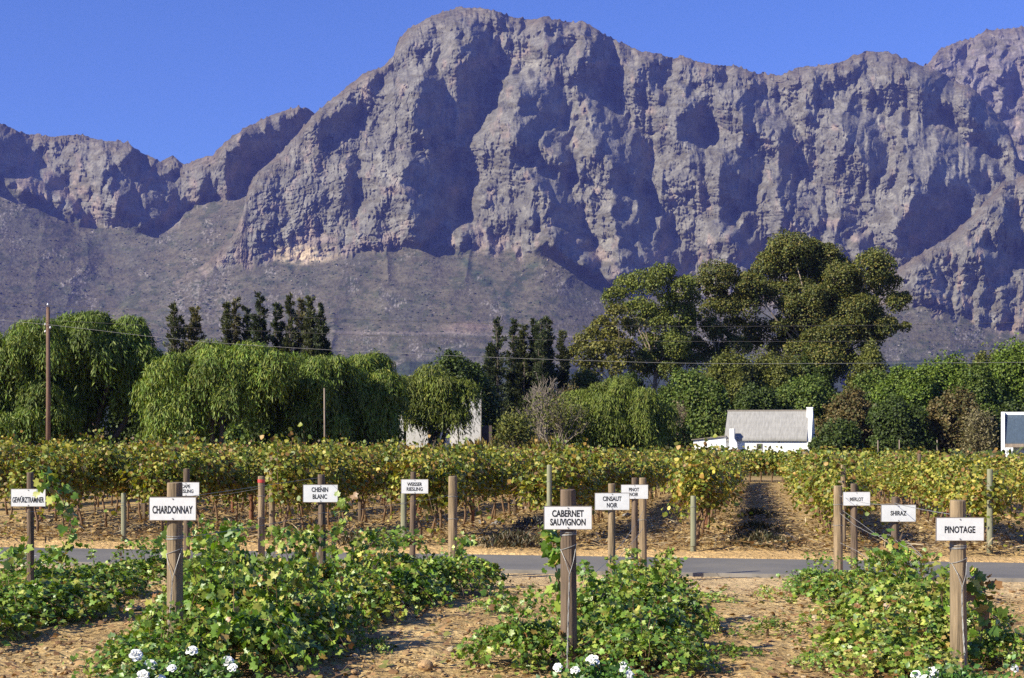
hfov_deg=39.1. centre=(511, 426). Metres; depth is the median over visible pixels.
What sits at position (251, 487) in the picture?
trellis wire
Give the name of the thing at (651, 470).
grapevine
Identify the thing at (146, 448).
grapevine
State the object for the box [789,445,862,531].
grapevine
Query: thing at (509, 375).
spire tree
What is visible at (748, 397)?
bush
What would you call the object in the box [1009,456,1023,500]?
grapevine
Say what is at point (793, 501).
grapevine
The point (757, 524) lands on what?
weed clump
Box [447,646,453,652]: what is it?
stone
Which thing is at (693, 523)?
trellis post
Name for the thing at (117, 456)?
grapevine
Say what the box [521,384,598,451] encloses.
bare bush
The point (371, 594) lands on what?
grapevine
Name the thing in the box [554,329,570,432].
spire tree
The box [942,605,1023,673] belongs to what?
grapevine
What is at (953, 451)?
undergrowth
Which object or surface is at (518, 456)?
grapevine
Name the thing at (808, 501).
grapevine
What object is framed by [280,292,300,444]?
spire tree
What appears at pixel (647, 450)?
grapevine
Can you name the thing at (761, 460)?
vineyard rows
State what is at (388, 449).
grapevine
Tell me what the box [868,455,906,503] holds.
grapevine
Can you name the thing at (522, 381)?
spire tree
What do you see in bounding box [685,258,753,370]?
gum tree
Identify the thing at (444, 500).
grapevine
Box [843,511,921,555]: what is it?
trellis wire
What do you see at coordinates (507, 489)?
grapevine
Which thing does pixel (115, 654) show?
grapevine
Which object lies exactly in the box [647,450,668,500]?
grapevine
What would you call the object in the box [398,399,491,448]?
ruined building
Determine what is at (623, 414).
willow tree
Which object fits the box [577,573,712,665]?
grapevine
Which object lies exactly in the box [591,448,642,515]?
grapevine
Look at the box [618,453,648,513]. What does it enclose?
grapevine
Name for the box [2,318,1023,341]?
power line
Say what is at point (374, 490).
grapevine
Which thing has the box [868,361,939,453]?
bush
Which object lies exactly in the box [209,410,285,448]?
bush
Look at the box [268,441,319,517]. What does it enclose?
grapevine
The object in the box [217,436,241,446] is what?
grapevine
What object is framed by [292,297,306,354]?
spire tree
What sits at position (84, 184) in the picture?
foothills
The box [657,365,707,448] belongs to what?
tree
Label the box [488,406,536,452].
bush
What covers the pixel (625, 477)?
grapevine
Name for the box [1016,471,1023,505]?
grapevine
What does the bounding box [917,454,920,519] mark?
trellis post
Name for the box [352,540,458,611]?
grapevine
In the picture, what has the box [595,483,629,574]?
sign post
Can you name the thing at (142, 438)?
grapevine
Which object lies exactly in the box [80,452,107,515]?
grapevine
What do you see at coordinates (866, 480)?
grapevine
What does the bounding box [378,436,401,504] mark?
grapevine
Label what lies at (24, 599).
grapevine
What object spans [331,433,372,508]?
grapevine
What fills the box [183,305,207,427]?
spire tree
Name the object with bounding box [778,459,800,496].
grapevine
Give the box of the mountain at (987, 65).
[924,25,1023,160]
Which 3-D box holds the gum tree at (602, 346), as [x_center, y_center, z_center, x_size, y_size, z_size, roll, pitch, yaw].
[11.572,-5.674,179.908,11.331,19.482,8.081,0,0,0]
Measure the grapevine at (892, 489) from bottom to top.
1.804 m
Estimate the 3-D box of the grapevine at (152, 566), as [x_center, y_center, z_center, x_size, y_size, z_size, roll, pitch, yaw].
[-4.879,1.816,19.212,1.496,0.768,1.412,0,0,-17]
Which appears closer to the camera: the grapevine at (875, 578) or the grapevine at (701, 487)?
the grapevine at (875, 578)
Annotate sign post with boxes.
[11,472,45,581]
[149,482,195,671]
[182,469,199,559]
[303,474,337,566]
[401,472,427,559]
[544,489,591,670]
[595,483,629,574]
[621,478,647,564]
[843,483,869,569]
[881,497,915,576]
[935,500,983,667]
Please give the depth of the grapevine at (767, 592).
17.56 m
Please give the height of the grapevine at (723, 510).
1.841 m
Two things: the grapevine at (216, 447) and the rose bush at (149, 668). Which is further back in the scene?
the grapevine at (216, 447)
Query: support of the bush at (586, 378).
on the ground at (584, 548)
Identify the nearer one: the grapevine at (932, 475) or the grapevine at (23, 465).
the grapevine at (23, 465)
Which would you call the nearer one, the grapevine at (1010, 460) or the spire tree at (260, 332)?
the grapevine at (1010, 460)
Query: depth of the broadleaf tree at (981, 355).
177.62 m
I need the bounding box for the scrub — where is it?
[0,183,1023,381]
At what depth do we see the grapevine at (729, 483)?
40.51 m
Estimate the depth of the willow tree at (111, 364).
105.75 m
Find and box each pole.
[44,303,50,444]
[324,388,324,435]
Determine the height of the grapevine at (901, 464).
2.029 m
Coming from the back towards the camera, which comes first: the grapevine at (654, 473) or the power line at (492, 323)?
the power line at (492, 323)
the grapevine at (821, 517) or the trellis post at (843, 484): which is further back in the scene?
the grapevine at (821, 517)
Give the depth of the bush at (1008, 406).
159.74 m
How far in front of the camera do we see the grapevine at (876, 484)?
48.51 m
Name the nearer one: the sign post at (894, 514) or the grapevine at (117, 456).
the sign post at (894, 514)
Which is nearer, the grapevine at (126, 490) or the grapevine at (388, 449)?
the grapevine at (126, 490)
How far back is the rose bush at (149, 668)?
10.56 m
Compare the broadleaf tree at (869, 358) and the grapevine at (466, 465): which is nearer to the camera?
the grapevine at (466, 465)
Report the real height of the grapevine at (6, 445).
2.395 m
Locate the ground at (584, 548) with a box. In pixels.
[0,428,1023,677]
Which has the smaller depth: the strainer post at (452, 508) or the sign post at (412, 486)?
the sign post at (412, 486)
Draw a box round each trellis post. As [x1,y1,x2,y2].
[121,493,126,540]
[143,457,146,522]
[231,496,233,511]
[249,453,252,524]
[269,454,274,539]
[358,457,361,525]
[401,494,406,546]
[470,480,474,526]
[513,453,516,515]
[546,465,551,543]
[690,496,695,551]
[704,509,707,530]
[840,465,845,548]
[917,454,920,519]
[946,455,950,516]
[986,469,992,553]
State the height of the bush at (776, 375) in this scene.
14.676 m
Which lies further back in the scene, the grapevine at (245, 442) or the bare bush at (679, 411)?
the bare bush at (679, 411)
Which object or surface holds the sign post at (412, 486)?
on the ground at (584, 548)
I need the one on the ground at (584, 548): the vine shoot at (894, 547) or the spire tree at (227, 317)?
the spire tree at (227, 317)
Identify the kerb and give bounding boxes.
[0,560,1023,581]
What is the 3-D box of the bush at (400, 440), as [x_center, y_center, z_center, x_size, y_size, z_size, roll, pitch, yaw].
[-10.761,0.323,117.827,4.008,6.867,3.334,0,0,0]
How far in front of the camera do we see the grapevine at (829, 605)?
14.48 m
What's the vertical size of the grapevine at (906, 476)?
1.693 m
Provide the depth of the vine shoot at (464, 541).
18.58 m
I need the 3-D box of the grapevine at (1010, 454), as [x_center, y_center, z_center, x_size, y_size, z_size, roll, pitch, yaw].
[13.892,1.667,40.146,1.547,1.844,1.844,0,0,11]
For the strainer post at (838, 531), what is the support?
on the ground at (584, 548)
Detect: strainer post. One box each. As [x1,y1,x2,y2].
[257,476,264,556]
[448,476,457,556]
[639,478,646,568]
[833,486,842,571]
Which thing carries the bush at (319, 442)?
on the ground at (584, 548)
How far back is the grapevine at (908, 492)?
40.05 m
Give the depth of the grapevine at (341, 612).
13.55 m
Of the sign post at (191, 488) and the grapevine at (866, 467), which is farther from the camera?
the grapevine at (866, 467)
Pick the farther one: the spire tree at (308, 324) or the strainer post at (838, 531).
the spire tree at (308, 324)
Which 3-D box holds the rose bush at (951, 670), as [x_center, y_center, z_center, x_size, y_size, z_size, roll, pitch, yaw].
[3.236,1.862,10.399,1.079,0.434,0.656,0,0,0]
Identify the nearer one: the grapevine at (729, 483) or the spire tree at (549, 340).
the grapevine at (729, 483)
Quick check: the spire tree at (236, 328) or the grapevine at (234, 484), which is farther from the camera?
the spire tree at (236, 328)
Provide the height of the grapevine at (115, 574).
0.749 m
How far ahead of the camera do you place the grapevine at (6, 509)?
39.66 m
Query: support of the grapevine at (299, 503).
on the ground at (584, 548)
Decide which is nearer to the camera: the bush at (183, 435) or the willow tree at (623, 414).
the bush at (183, 435)
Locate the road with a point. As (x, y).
(783, 566)
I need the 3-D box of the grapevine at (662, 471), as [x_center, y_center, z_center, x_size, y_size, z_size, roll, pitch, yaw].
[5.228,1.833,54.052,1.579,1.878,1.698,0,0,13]
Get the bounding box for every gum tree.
[565,303,649,382]
[600,261,703,390]
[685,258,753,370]
[726,227,913,382]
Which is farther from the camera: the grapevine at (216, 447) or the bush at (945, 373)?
the bush at (945, 373)
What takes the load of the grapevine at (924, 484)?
on the ground at (584, 548)
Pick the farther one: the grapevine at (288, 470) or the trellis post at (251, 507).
the trellis post at (251, 507)
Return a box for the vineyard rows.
[16,440,1023,495]
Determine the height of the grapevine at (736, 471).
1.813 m
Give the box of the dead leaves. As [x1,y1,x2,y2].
[0,580,1023,677]
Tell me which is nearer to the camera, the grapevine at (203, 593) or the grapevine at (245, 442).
the grapevine at (203, 593)
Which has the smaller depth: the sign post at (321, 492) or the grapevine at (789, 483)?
the sign post at (321, 492)
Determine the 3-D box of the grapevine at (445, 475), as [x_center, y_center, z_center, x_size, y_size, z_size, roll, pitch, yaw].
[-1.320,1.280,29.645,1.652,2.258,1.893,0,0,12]
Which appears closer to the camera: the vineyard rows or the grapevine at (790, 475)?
the grapevine at (790, 475)
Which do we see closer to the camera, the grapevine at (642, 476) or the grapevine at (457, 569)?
the grapevine at (457, 569)
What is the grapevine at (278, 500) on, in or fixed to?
on the ground at (584, 548)
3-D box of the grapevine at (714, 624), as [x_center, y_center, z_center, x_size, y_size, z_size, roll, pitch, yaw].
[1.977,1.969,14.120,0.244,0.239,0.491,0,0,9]
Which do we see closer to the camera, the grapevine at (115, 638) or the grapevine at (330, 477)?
the grapevine at (115, 638)
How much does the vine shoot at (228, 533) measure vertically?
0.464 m
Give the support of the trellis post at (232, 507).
on the ground at (584, 548)
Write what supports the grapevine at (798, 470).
on the ground at (584, 548)
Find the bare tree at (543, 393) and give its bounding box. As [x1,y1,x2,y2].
[515,372,565,441]
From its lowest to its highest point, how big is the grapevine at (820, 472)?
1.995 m
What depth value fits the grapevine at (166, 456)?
36.76 m
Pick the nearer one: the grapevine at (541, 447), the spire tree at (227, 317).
the grapevine at (541, 447)
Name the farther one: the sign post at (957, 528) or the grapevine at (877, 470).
the grapevine at (877, 470)
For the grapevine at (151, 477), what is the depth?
29.55 m
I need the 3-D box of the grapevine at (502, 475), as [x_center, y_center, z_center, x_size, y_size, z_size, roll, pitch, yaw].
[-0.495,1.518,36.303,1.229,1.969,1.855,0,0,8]
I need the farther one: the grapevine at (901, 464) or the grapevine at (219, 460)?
the grapevine at (901, 464)
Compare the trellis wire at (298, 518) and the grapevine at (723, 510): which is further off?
the grapevine at (723, 510)
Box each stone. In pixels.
[410,641,420,645]
[417,660,432,670]
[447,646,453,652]
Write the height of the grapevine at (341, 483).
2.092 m
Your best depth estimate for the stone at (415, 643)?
13.24 m
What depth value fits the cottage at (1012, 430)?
139.87 m
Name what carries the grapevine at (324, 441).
on the ground at (584, 548)
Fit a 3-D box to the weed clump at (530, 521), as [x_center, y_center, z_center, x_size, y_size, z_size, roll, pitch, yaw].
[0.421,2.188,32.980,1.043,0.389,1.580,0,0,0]
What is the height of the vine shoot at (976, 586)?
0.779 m
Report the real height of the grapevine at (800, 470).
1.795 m
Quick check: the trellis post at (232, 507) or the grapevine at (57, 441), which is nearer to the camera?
the grapevine at (57, 441)
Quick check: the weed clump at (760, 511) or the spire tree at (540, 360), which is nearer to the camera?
the weed clump at (760, 511)
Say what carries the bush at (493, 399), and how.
on the ground at (584, 548)
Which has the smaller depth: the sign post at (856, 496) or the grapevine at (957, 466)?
the sign post at (856, 496)
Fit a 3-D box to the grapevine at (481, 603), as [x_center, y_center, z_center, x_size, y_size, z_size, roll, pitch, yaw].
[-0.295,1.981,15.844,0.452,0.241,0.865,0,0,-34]
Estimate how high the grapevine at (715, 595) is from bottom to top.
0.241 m
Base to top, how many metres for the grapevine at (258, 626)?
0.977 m
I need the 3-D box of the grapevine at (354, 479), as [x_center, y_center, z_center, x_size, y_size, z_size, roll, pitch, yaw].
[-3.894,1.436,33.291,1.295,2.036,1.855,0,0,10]
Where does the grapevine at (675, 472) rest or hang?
on the ground at (584, 548)
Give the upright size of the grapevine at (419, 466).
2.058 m
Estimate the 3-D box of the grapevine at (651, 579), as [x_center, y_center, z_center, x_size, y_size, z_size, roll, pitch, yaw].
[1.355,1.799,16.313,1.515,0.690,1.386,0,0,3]
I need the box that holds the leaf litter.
[0,482,1023,553]
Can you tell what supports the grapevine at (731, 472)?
on the ground at (584, 548)
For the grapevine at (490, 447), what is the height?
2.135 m
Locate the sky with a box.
[0,0,1023,163]
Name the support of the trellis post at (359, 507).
on the ground at (584, 548)
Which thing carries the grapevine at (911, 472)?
on the ground at (584, 548)
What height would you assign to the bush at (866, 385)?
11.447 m
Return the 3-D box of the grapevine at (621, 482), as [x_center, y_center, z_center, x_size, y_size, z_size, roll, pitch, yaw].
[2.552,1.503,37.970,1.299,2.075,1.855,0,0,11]
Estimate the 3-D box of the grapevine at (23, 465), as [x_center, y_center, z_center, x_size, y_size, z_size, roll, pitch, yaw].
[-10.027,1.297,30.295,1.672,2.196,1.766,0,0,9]
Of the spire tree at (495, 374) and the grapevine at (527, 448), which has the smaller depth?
the grapevine at (527, 448)
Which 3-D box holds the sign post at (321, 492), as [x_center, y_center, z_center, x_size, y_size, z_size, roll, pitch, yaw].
[-2.201,1.459,16.590,0.402,1.811,0.115,0,0,0]
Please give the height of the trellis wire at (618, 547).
0.227 m
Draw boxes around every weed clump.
[327,527,424,546]
[457,527,554,549]
[508,514,543,531]
[715,528,806,549]
[727,519,784,533]
[740,507,780,517]
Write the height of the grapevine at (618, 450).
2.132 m
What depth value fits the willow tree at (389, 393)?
108.20 m
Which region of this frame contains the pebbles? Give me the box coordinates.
[0,526,1023,677]
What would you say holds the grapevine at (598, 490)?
on the ground at (584, 548)
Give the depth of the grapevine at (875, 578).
16.20 m
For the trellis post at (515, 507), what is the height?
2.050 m
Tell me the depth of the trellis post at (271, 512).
29.15 m
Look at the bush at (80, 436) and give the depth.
120.97 m
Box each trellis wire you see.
[0,488,258,516]
[183,494,450,537]
[187,477,320,496]
[596,512,642,571]
[840,513,921,556]
[841,496,947,513]
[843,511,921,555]
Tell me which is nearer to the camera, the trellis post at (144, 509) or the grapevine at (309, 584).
the grapevine at (309, 584)
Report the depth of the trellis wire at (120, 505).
18.49 m
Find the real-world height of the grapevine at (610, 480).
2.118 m
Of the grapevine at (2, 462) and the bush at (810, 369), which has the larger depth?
the bush at (810, 369)
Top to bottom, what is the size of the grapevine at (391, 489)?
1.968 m
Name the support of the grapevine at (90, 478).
on the ground at (584, 548)
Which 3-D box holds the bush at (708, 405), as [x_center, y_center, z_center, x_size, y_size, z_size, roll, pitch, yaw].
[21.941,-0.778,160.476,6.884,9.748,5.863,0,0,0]
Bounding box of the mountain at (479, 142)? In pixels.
[101,6,1023,427]
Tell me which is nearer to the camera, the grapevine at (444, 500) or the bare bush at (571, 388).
the grapevine at (444, 500)
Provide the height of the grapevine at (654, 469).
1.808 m
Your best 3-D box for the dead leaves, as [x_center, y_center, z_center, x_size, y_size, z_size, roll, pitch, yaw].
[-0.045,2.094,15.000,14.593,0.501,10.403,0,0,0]
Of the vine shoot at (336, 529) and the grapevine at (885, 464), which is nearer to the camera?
the vine shoot at (336, 529)
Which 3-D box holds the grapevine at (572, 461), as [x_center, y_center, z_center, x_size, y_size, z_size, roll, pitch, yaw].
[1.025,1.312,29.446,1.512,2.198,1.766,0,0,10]
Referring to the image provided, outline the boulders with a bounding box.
[3,196,1007,375]
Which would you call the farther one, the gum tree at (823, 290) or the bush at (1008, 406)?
the gum tree at (823, 290)
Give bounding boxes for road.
[0,547,1023,577]
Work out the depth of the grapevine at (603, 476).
33.39 m
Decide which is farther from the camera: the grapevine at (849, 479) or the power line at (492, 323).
the power line at (492, 323)
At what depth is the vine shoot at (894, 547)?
16.09 m
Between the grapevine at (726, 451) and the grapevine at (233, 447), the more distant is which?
the grapevine at (233, 447)
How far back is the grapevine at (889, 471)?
42.17 m
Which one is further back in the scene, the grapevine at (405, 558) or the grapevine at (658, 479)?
the grapevine at (658, 479)
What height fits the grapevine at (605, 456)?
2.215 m
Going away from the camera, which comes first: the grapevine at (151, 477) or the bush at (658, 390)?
the grapevine at (151, 477)
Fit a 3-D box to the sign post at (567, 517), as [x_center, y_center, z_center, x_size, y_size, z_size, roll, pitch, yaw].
[0.449,1.432,11.907,0.299,1.817,0.324,0,0,44]
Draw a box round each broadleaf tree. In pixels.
[427,347,492,437]
[841,338,891,451]
[966,342,1006,451]
[987,332,1023,445]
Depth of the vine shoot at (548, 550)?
12.46 m
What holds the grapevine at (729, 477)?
on the ground at (584, 548)
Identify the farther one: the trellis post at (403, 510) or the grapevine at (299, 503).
the grapevine at (299, 503)
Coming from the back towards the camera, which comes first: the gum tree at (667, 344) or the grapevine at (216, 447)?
the gum tree at (667, 344)
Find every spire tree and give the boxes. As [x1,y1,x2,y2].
[162,301,188,355]
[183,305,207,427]
[219,301,234,412]
[230,294,241,348]
[238,304,252,343]
[246,290,273,345]
[269,302,288,351]
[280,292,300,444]
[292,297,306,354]
[299,295,317,356]
[310,301,333,358]
[481,316,514,415]
[502,317,526,413]
[511,323,532,432]
[524,318,557,437]
[525,317,538,390]
[534,315,559,435]
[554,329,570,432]
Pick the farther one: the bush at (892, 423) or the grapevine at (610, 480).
the bush at (892, 423)
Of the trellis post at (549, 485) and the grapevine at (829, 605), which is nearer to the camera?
the grapevine at (829, 605)
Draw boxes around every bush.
[52,419,102,444]
[99,401,148,447]
[105,641,242,677]
[143,419,209,447]
[172,425,200,448]
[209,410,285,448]
[220,422,252,446]
[295,427,359,447]
[360,417,404,448]
[479,379,502,436]
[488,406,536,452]
[501,384,558,435]
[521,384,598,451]
[536,645,668,677]
[548,374,581,429]
[569,365,602,390]
[621,371,659,432]
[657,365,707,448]
[657,383,685,446]
[671,397,686,446]
[678,376,734,448]
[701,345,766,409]
[732,382,782,409]
[745,344,805,407]
[773,372,844,436]
[792,342,840,409]
[807,416,866,453]
[814,385,875,449]
[852,367,886,451]
[864,392,937,453]
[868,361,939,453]
[894,654,1023,677]
[915,349,968,453]
[924,384,981,455]
[953,359,1003,451]
[960,402,998,456]
[988,394,1023,450]
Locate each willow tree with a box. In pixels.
[0,315,84,446]
[37,309,163,445]
[128,337,303,446]
[238,350,374,446]
[336,348,411,446]
[399,364,483,448]
[551,374,682,452]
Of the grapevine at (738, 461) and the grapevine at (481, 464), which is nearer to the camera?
the grapevine at (481, 464)
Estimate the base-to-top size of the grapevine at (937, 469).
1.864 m
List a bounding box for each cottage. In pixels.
[691,407,814,452]
[1001,412,1023,456]
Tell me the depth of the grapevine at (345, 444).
41.79 m
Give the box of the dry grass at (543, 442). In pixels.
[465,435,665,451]
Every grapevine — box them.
[0,430,38,524]
[0,436,72,534]
[0,437,23,499]
[0,446,33,514]
[0,544,93,589]
[0,557,93,635]
[0,598,42,645]
[1,430,65,521]
[11,557,141,623]
[29,434,70,511]
[34,434,96,525]
[35,438,74,520]
[49,440,116,528]
[62,599,251,677]
[63,540,160,600]
[65,434,101,517]
[75,423,145,527]
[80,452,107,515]
[90,438,145,511]
[103,446,146,525]
[104,434,186,530]
[106,536,184,585]
[106,630,135,646]
[112,438,153,511]
[114,433,171,522]
[120,525,279,649]
[136,443,185,520]
[138,437,169,453]
[145,444,229,529]
[154,564,327,677]
[157,513,260,594]
[159,425,242,526]
[185,526,326,632]
[192,439,228,513]
[196,436,251,528]
[211,550,371,659]
[214,444,268,524]
[214,446,275,519]
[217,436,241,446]
[218,441,256,510]
[222,438,250,513]
[248,434,292,520]
[249,422,343,539]
[256,524,366,604]
[257,450,295,520]
[257,453,334,530]
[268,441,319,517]
[277,555,381,647]
[278,438,318,516]
[294,443,356,529]
[296,436,357,529]
[308,526,412,602]
[312,436,339,512]
[312,438,347,510]
[315,436,350,510]
[316,445,372,527]
[318,546,428,625]
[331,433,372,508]
[336,440,392,526]
[345,631,395,654]
[349,445,393,523]
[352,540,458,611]
[355,524,435,586]
[356,441,380,505]
[360,435,407,521]
[371,448,460,543]
[373,443,421,502]
[375,447,404,517]
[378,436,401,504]
[397,452,476,532]
[402,435,437,456]
[407,434,490,537]
[409,531,500,594]
[415,534,510,589]
[428,438,483,495]
[437,437,497,528]
[445,580,588,674]
[448,442,505,525]
[459,595,503,614]
[475,454,505,524]
[478,443,496,499]
[479,447,517,522]
[479,448,532,515]
[480,447,525,520]
[487,444,580,544]
[489,444,531,518]
[504,449,539,514]
[513,439,543,512]
[515,447,551,511]
[527,437,596,527]
[528,443,551,460]
[528,555,674,637]
[537,432,597,497]
[544,454,607,504]
[548,592,729,677]
[564,438,620,524]
[577,448,607,505]
[577,555,699,599]
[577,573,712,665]
[582,442,626,522]
[584,453,620,512]
[589,444,626,519]
[590,444,630,491]
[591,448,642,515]
[595,442,638,492]
[598,554,724,632]
[601,546,702,593]
[617,454,652,511]
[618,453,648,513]
[623,447,653,510]
[624,447,654,495]
[626,447,659,504]
[640,448,661,481]
[640,453,666,492]
[643,456,664,489]
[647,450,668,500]
[649,458,667,498]
[650,451,667,497]
[660,442,742,545]
[665,454,732,537]
[668,442,740,536]
[669,434,753,529]
[676,447,741,498]
[676,455,733,512]
[677,454,743,507]
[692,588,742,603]
[694,448,741,533]
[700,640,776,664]
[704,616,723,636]
[710,451,739,522]
[717,457,734,515]
[720,456,743,510]
[722,454,748,509]
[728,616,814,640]
[732,453,749,488]
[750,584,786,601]
[770,552,857,597]
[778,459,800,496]
[778,556,871,608]
[780,455,804,505]
[781,453,799,490]
[782,455,806,506]
[783,449,811,512]
[787,449,847,524]
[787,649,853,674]
[788,448,846,538]
[788,452,812,506]
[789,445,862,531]
[789,469,820,522]
[789,591,949,670]
[790,463,825,529]
[790,572,894,626]
[791,456,814,513]
[794,447,838,493]
[795,447,865,524]
[796,450,852,513]
[799,463,879,543]
[815,452,887,529]
[826,610,978,677]
[827,547,945,599]
[828,546,976,630]
[845,555,878,576]
[860,453,885,499]
[860,457,890,498]
[863,457,885,503]
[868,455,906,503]
[868,459,885,502]
[871,452,912,503]
[871,457,903,500]
[871,561,1023,662]
[873,450,918,496]
[873,455,899,503]
[877,456,921,503]
[879,447,929,503]
[882,455,915,503]
[885,459,916,503]
[895,460,931,518]
[902,464,931,522]
[904,449,972,514]
[904,455,942,524]
[913,453,954,516]
[916,459,963,516]
[924,450,991,516]
[925,454,974,512]
[933,458,1023,545]
[939,453,1002,515]
[939,467,1023,550]
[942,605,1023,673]
[982,453,1023,515]
[984,448,1021,515]
[990,456,1017,512]
[1003,453,1023,520]
[1005,456,1023,500]
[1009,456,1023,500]
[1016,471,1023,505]
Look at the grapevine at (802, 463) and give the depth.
39.02 m
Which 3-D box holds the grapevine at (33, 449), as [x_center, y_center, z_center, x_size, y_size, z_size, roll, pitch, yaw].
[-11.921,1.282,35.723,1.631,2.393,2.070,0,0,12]
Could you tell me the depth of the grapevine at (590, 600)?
13.71 m
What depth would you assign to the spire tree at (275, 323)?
151.86 m
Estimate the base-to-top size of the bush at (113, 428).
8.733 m
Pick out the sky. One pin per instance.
(165, 78)
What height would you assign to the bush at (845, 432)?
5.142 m
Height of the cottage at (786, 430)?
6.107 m
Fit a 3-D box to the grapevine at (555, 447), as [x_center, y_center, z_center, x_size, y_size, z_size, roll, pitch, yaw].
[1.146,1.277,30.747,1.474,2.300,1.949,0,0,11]
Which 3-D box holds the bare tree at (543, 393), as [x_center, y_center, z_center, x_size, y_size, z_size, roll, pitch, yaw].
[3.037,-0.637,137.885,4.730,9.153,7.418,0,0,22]
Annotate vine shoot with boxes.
[0,535,33,580]
[33,466,83,581]
[200,527,245,574]
[324,490,357,578]
[454,536,477,563]
[537,526,560,611]
[871,528,917,584]
[966,568,1008,658]
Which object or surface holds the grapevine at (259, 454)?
on the ground at (584, 548)
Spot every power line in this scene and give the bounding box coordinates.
[1,303,1017,326]
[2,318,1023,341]
[2,320,1021,363]
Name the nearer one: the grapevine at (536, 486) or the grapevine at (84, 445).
the grapevine at (536, 486)
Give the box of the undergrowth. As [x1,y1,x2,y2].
[77,442,1023,475]
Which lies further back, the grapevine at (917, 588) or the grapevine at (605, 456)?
the grapevine at (605, 456)
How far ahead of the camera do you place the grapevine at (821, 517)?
35.09 m
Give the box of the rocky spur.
[841,175,1023,398]
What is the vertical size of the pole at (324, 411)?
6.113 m
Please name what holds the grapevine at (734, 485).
on the ground at (584, 548)
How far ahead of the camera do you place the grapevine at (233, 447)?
40.81 m
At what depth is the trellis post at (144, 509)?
35.52 m
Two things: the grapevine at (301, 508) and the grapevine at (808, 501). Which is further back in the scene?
the grapevine at (301, 508)
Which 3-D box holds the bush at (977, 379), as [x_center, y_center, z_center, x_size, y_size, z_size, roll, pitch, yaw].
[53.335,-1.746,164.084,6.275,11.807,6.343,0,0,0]
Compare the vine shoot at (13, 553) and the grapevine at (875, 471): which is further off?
the grapevine at (875, 471)
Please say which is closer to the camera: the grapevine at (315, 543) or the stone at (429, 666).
the stone at (429, 666)
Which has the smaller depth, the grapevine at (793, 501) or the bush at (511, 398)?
the grapevine at (793, 501)
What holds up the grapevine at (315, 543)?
on the ground at (584, 548)
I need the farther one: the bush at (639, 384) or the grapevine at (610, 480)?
the bush at (639, 384)
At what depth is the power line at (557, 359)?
96.30 m
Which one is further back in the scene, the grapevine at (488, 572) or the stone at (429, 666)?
the grapevine at (488, 572)
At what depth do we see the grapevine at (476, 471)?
32.87 m
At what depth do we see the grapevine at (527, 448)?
42.66 m
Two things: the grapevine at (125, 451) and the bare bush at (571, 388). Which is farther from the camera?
the bare bush at (571, 388)
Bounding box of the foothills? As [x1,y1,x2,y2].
[0,105,314,337]
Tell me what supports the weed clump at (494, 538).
on the ground at (584, 548)
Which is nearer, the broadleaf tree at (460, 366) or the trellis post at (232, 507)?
the trellis post at (232, 507)
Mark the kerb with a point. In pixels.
(707, 574)
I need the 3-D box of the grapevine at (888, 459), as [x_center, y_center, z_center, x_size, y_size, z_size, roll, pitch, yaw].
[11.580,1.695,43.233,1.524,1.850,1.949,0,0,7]
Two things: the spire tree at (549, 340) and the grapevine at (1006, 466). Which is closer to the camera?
the grapevine at (1006, 466)
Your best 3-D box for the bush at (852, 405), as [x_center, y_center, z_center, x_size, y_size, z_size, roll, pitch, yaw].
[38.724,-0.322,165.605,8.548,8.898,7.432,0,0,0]
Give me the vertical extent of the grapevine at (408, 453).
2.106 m
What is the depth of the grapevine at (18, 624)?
13.73 m
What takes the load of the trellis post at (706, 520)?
on the ground at (584, 548)
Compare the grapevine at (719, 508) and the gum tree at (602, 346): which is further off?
the gum tree at (602, 346)
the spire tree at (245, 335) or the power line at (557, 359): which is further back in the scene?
the spire tree at (245, 335)
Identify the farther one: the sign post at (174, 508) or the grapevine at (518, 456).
the grapevine at (518, 456)
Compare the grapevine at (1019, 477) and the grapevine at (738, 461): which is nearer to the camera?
the grapevine at (1019, 477)
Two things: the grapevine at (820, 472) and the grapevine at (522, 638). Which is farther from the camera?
the grapevine at (820, 472)
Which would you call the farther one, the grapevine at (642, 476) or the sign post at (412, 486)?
the grapevine at (642, 476)
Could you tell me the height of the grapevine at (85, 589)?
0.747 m
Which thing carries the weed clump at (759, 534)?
on the ground at (584, 548)
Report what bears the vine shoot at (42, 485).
on the grapevine at (85, 589)
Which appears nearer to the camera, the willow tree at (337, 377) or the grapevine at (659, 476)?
the grapevine at (659, 476)
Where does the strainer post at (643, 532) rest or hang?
on the ground at (584, 548)
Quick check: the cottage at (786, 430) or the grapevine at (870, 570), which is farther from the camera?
the cottage at (786, 430)
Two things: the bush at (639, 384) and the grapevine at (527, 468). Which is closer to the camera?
the grapevine at (527, 468)
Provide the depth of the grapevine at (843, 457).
31.55 m

